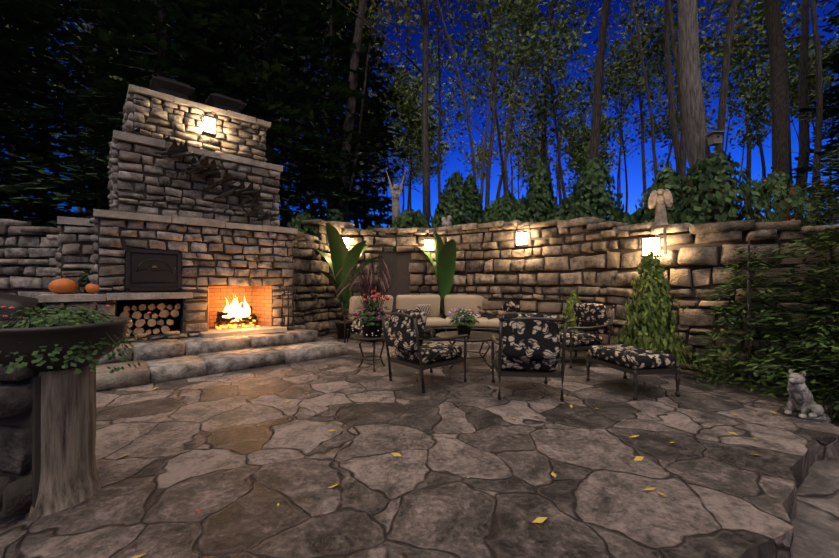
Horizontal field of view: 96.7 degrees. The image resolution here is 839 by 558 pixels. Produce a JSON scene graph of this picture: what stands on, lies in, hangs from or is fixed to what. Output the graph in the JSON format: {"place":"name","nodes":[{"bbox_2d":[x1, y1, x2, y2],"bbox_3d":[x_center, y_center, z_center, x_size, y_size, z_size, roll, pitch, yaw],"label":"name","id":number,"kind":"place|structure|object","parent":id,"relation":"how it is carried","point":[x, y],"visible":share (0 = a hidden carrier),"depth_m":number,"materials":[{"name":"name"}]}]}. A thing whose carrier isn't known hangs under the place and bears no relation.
{"place":"outdoors","nodes":[
{"label":"outdoors","id":0,"kind":"place"},
{"bbox_2d":[0,365,38,524],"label":"stone wall","id":1,"kind":"structure","parent":0,"point":[16,456],"depth_m":2.06,"materials":[{"name":"grey stone"}]},
{"bbox_2d":[0,332,838,557],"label":"patio floor","id":2,"kind":"structure","parent":0,"point":[235,457],"depth_m":2.66,"materials":[{"name":"grey stone"}]},
{"bbox_2d":[0,376,40,507],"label":"mortar","id":3,"kind":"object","parent":2,"relation":"on","point":[32,419],"visible":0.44,"depth_m":2.11,"materials":[{"name":"grey"}]},
{"bbox_2d":[0,292,45,321],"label":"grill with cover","id":4,"kind":"object","parent":2,"relation":"on","point":[12,300],"visible":0.21,"depth_m":4.89,"materials":[{"name":"black"}]},
{"bbox_2d":[0,219,60,297],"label":"stone wall","id":5,"kind":"structure","parent":2,"relation":"on","point":[11,227],"depth_m":7.05,"materials":[{"name":"grey stone"}]},
{"bbox_2d":[14,362,101,518],"bbox_3d":[-2.228,0.935,2.292,0.438,0.800,0.438,0,-1,1],"label":"tree stump","id":6,"kind":"object","parent":2,"relation":"on","point":[69,476],"visible":0.77,"depth_m":2.20,"materials":[{"name":"brown wood"}]},
{"bbox_2d":[0,317,131,371],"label":"bowl planter","id":7,"kind":"object","parent":6,"relation":"on","point":[35,338],"visible":0.75,"depth_m":2.09,"materials":[{"name":"black stone"}]},
{"bbox_2d":[0,304,150,374],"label":"trailing plant","id":8,"kind":"object","parent":7,"relation":"in","point":[56,319],"visible":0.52,"depth_m":2.18,"materials":[{"name":"green plant"}]},
{"bbox_2d":[46,92,292,342],"bbox_3d":[-4.372,-0.856,6.944,3.550,4.470,1.400,0,-1,-41],"label":"mortar","id":9,"kind":"object","parent":2,"relation":"on","point":[179,324],"visible":0.21,"depth_m":6.46,"materials":[{"name":"grey concrete"}]},
{"bbox_2d":[42,93,347,390],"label":"fireplace stones","id":10,"kind":"object","parent":2,"relation":"on","point":[176,357],"visible":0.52,"depth_m":6.29,"materials":[{"name":"grey stone"}]},
{"bbox_2d":[48,275,100,293],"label":"pumpkins","id":11,"kind":"object","parent":10,"relation":"on","point":[63,285],"visible":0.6,"depth_m":5.45,"materials":[{"name":"orange"}]},
{"bbox_2d":[77,270,90,292],"bbox_3d":[-5.170,0.047,5.799,0.196,0.363,0.205,0,-1,9],"label":"ledge plant","id":12,"kind":"object","parent":10,"relation":"on","point":[85,279],"visible":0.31,"depth_m":5.76,"materials":[{"name":"green plant"}]},
{"bbox_2d":[118,302,180,337],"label":"wood box logs","id":13,"kind":"object","parent":10,"relation":"on","point":[139,321],"visible":0.9,"depth_m":6.14,"materials":[{"name":"brown wood"}]},
{"bbox_2d":[126,249,180,290],"bbox_3d":[-4.291,-0.139,6.038,0.730,0.660,0.122,0,-1,-41],"label":"oven door","id":14,"kind":"structure","parent":10,"relation":"on","point":[153,270],"depth_m":6.01,"materials":[{"name":"black metal"}]},
{"bbox_2d":[38,84,297,338],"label":"stone ledges","id":15,"kind":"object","parent":10,"relation":"on","point":[161,144],"depth_m":6.29,"materials":[{"name":"grey stone"}]},
{"bbox_2d":[149,75,246,112],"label":"chimney caps","id":16,"kind":"object","parent":10,"relation":"on","point":[174,88],"visible":0.58,"depth_m":6.85,"materials":[{"name":"black metal"}]},
{"bbox_2d":[125,126,270,220],"bbox_3d":[-3.734,-1.778,6.551,2.262,1.352,0.450,0,-1,-41],"label":"geese sculpture","id":17,"kind":"object","parent":10,"relation":"on","point":[203,166],"visible":0.96,"depth_m":6.62,"materials":[{"name":"black metal"}]},
{"bbox_2d":[200,111,217,137],"bbox_3d":[-3.798,-2.824,6.740,0.272,0.458,0.268,0,-1,-41],"label":"wall light","id":18,"kind":"object","parent":10,"relation":"on","point":[208,126],"visible":0.98,"depth_m":6.66,"materials":[{"name":"white glass"}]},
{"bbox_2d":[214,306,258,328],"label":"fire logs","id":19,"kind":"object","parent":10,"relation":"on","point":[252,318],"visible":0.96,"depth_m":7.04,"materials":[{"name":"black wood"}]},
{"bbox_2d":[222,297,249,320],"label":"flames","id":20,"kind":"object","parent":19,"relation":"on","point":[233,309],"visible":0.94,"depth_m":7.12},
{"bbox_2d":[208,286,271,328],"bbox_3d":[-3.533,0.532,7.186,1.110,0.800,0.720,0,-1,-41],"label":"firebox","id":21,"kind":"object","parent":10,"relation":"on","point":[258,299],"visible":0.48,"depth_m":7.42,"materials":[{"name":"orange brick"}]},
{"bbox_2d":[280,286,294,330],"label":"fireplace tools","id":22,"kind":"object","parent":10,"relation":"on","point":[288,324],"visible":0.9,"depth_m":7.33,"materials":[{"name":"black metal"}]},
{"bbox_2d":[313,223,383,338],"bbox_3d":[-1.755,0.076,8.783,1.800,2.642,1.180,0,-1,1],"label":"banana plant","id":23,"kind":"object","parent":2,"relation":"on","point":[341,256],"visible":0.81,"depth_m":8.67,"materials":[{"name":"green plant"}]},
{"bbox_2d":[354,334,384,371],"bbox_3d":[-0.714,1.115,5.677,0.570,0.498,0.570,0,-1,1],"label":"side table","id":24,"kind":"object","parent":2,"relation":"on","point":[361,338],"visible":0.71,"depth_m":5.54,"materials":[{"name":"black metal"}]},
{"bbox_2d":[350,290,389,335],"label":"planter flowers","id":25,"kind":"object","parent":24,"relation":"on","point":[365,314],"visible":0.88,"depth_m":5.51,"materials":[{"name":"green plant"}]},
{"bbox_2d":[333,259,415,336],"bbox_3d":[-0.736,0.282,5.756,1.233,1.172,1.297,0,-1,42],"label":"potted plant","id":26,"kind":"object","parent":24,"relation":"on","point":[369,330],"depth_m":5.61,"materials":[{"name":"red"}]},
{"bbox_2d":[341,300,498,345],"bbox_3d":[0.613,0.947,8.446,4.647,0.894,1.831,0,-1,1],"label":"sofa frame","id":27,"kind":"object","parent":2,"relation":"on","point":[445,328],"visible":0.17,"depth_m":8.14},
{"bbox_2d":[416,304,430,315],"bbox_3d":[0.088,0.738,8.851,0.420,0.290,0.183,0,-1,-39],"label":"throw pillow","id":28,"kind":"object","parent":27,"relation":"on","point":[426,308],"visible":0.73,"depth_m":8.79,"materials":[{"name":"beige fabric"}]},
{"bbox_2d":[501,299,521,312],"bbox_3d":[2.115,0.695,8.571,0.268,0.488,0.492,0,-1,-38],"label":"throw pillow","id":29,"kind":"object","parent":27,"relation":"on","point":[510,305],"visible":0.69,"depth_m":8.48,"materials":[{"name":"fabric"}]},
{"bbox_2d":[380,310,469,392],"bbox_3d":[0.075,0.883,4.930,0.972,0.957,0.754,0,-1,-40],"label":"armchair frame","id":30,"kind":"object","parent":2,"relation":"on","point":[420,366],"visible":0.73,"depth_m":4.73,"materials":[{"name":"black metal"}]},
{"bbox_2d":[386,309,461,363],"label":"chair cushions","id":31,"kind":"object","parent":30,"relation":"on","point":[401,337],"visible":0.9,"depth_m":4.67,"materials":[{"name":"fabric"}]},
{"bbox_2d":[415,231,455,332],"bbox_3d":[0.515,-0.009,9.559,1.910,2.826,1.354,-1,-1,43],"label":"banana plant","id":32,"kind":"object","parent":2,"relation":"on","point":[445,255],"visible":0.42,"depth_m":9.07,"materials":[{"name":"green plant"}]},
{"bbox_2d":[116,383,775,557],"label":"fallen leaves","id":33,"kind":"object","parent":2,"relation":"on","point":[542,519],"visible":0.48,"depth_m":2.74,"materials":[{"name":"yellow plant"}]},
{"bbox_2d":[435,331,498,368],"bbox_3d":[0.792,1.135,6.003,1.070,0.471,1.070,0,-1,1],"label":"coffee table","id":34,"kind":"object","parent":2,"relation":"on","point":[480,336],"visible":0.67,"depth_m":5.83,"materials":[{"name":"black metal"}]},
{"bbox_2d":[448,305,480,335],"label":"potted flowers","id":35,"kind":"object","parent":34,"relation":"on","point":[463,317],"depth_m":5.83,"materials":[{"name":"plant"}]},
{"bbox_2d":[491,316,567,401],"bbox_3d":[1.266,0.879,4.472,0.754,0.957,0.972,0,-1,5],"label":"armchair frame","id":36,"kind":"object","parent":2,"relation":"on","point":[501,371],"visible":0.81,"depth_m":4.11,"materials":[{"name":"black metal"}]},
{"bbox_2d":[495,313,560,370],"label":"club chair cushions","id":37,"kind":"object","parent":36,"relation":"on","point":[531,345],"visible":0.79,"depth_m":4.08,"materials":[{"name":"fabric"}]},
{"bbox_2d":[293,227,838,379],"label":"mortar","id":38,"kind":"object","parent":2,"relation":"on","point":[401,260],"visible":0.12,"depth_m":7.72,"materials":[{"name":"grey"}]},
{"bbox_2d":[293,217,838,384],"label":"wall stones","id":39,"kind":"object","parent":38,"relation":"attached to","point":[728,231],"visible":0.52,"depth_m":7.08,"materials":[{"name":"beige stone"}]},
{"bbox_2d":[342,232,350,248],"bbox_3d":[-1.904,-0.997,9.521,0.273,0.458,0.268,0,-1,-31],"label":"wall light","id":40,"kind":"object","parent":39,"relation":"attached to","point":[346,239],"depth_m":9.45,"materials":[{"name":"white glass"}]},
{"bbox_2d":[422,234,433,251],"bbox_3d":[0.247,-0.918,9.367,0.272,0.458,0.268,0,-1,19],"label":"wall light","id":41,"kind":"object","parent":39,"relation":"attached to","point":[428,244],"depth_m":9.27,"materials":[{"name":"white glass"}]},
{"bbox_2d":[441,215,452,226],"bbox_3d":[0.708,-1.468,9.645,0.300,0.350,0.200,0,-1,1],"label":"statue","id":42,"kind":"object","parent":39,"relation":"on","point":[445,222],"visible":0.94,"depth_m":9.58,"materials":[{"name":"grey stone"}]},
{"bbox_2d":[514,225,530,245],"bbox_3d":[2.262,-0.960,8.192,0.272,0.458,0.268,-1,-1,44],"label":"wall light","id":43,"kind":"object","parent":39,"relation":"attached to","point":[521,237],"depth_m":8.14,"materials":[{"name":"white glass"}]},
{"bbox_2d":[639,227,666,256],"bbox_3d":[3.604,-0.573,5.764,0.268,0.458,0.272,0,-1,-32],"label":"wall light","id":44,"kind":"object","parent":39,"relation":"attached to","point":[651,243],"depth_m":5.71,"materials":[{"name":"white glass"}]},
{"bbox_2d":[648,189,672,225],"bbox_3d":[3.934,-1.154,6.080,0.343,0.631,0.200,0,-1,38],"label":"angel statue","id":45,"kind":"object","parent":39,"relation":"on","point":[661,199],"visible":1,"depth_m":6.03,"materials":[{"name":"stone"}]},
{"bbox_2d":[559,305,614,367],"bbox_3d":[2.589,0.896,6.185,0.972,0.957,0.754,0,-1,-20],"label":"armchair frame","id":46,"kind":"object","parent":2,"relation":"on","point":[570,348],"visible":0.38,"depth_m":5.84,"materials":[{"name":"black metal"}]},
{"bbox_2d":[559,302,608,345],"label":"chair cushions","id":47,"kind":"object","parent":46,"relation":"on","point":[590,314],"visible":0.69,"depth_m":6.06,"materials":[{"name":"fabric"}]},
{"bbox_2d":[586,353,680,399],"bbox_3d":[2.610,1.166,4.633,0.630,0.382,0.870,0,-1,-12],"label":"ottoman frame","id":48,"kind":"object","parent":2,"relation":"on","point":[634,371],"visible":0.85,"depth_m":4.28,"materials":[{"name":"black metal"}]},
{"bbox_2d":[589,344,675,368],"bbox_3d":[2.610,0.952,4.635,0.600,0.150,0.820,0,-1,-12],"label":"ottoman cushion","id":49,"kind":"object","parent":48,"relation":"on","point":[629,356],"visible":0.94,"depth_m":4.38,"materials":[{"name":"black fabric"}]},
{"bbox_2d":[776,369,830,422],"bbox_3d":[3.775,1.119,3.675,0.375,0.458,0.375,0,-1,21],"label":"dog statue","id":50,"kind":"object","parent":2,"relation":"on","point":[801,405],"visible":1,"depth_m":3.59,"materials":[{"name":"grey stone"}]},
{"bbox_2d":[0,0,838,227],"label":"forest","id":51,"kind":"object","parent":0,"point":[746,104],"depth_m":15.79,"materials":[{"name":"green plant"}]},
{"bbox_2d":[705,131,725,145],"bbox_3d":[6.915,-3.279,8.707,0.280,0.270,0.260,0,-1,1],"label":"birdhouse","id":52,"kind":"object","parent":51,"relation":"attached to","point":[714,138],"visible":1,"depth_m":8.64,"materials":[{"name":"brown wood"}]},
{"bbox_2d":[1,0,838,228],"label":"sky","id":53,"kind":"structure","parent":0,"point":[634,164],"materials":[{"name":"blue"}]},
{"bbox_2d":[348,295,498,329],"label":"sofa cushions","id":54,"kind":"object","parent":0,"point":[409,302],"visible":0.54,"depth_m":8.92,"materials":[{"name":"beige fabric"}]},
{"bbox_2d":[792,384,838,557],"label":"ground","id":55,"kind":"structure","parent":0,"point":[815,523],"depth_m":2.44,"materials":[{"name":"grey stone"}]},
{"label":"bank ground","id":56,"kind":"structure","parent":0,"visible":0},
{"bbox_2d":[386,170,405,235],"bbox_3d":[-0.667,-1.921,10.473,0.600,2.472,0.315,0,-1,1],"label":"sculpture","id":57,"kind":"object","parent":56,"relation":"on","point":[395,192],"visible":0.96,"depth_m":10.42,"materials":[{"name":"grey stone"}]},
{"bbox_2d":[673,167,838,225],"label":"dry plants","id":58,"kind":"object","parent":56,"relation":"on","point":[787,211],"visible":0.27,"depth_m":5.55,"materials":[{"name":"green plant"}]}
]}

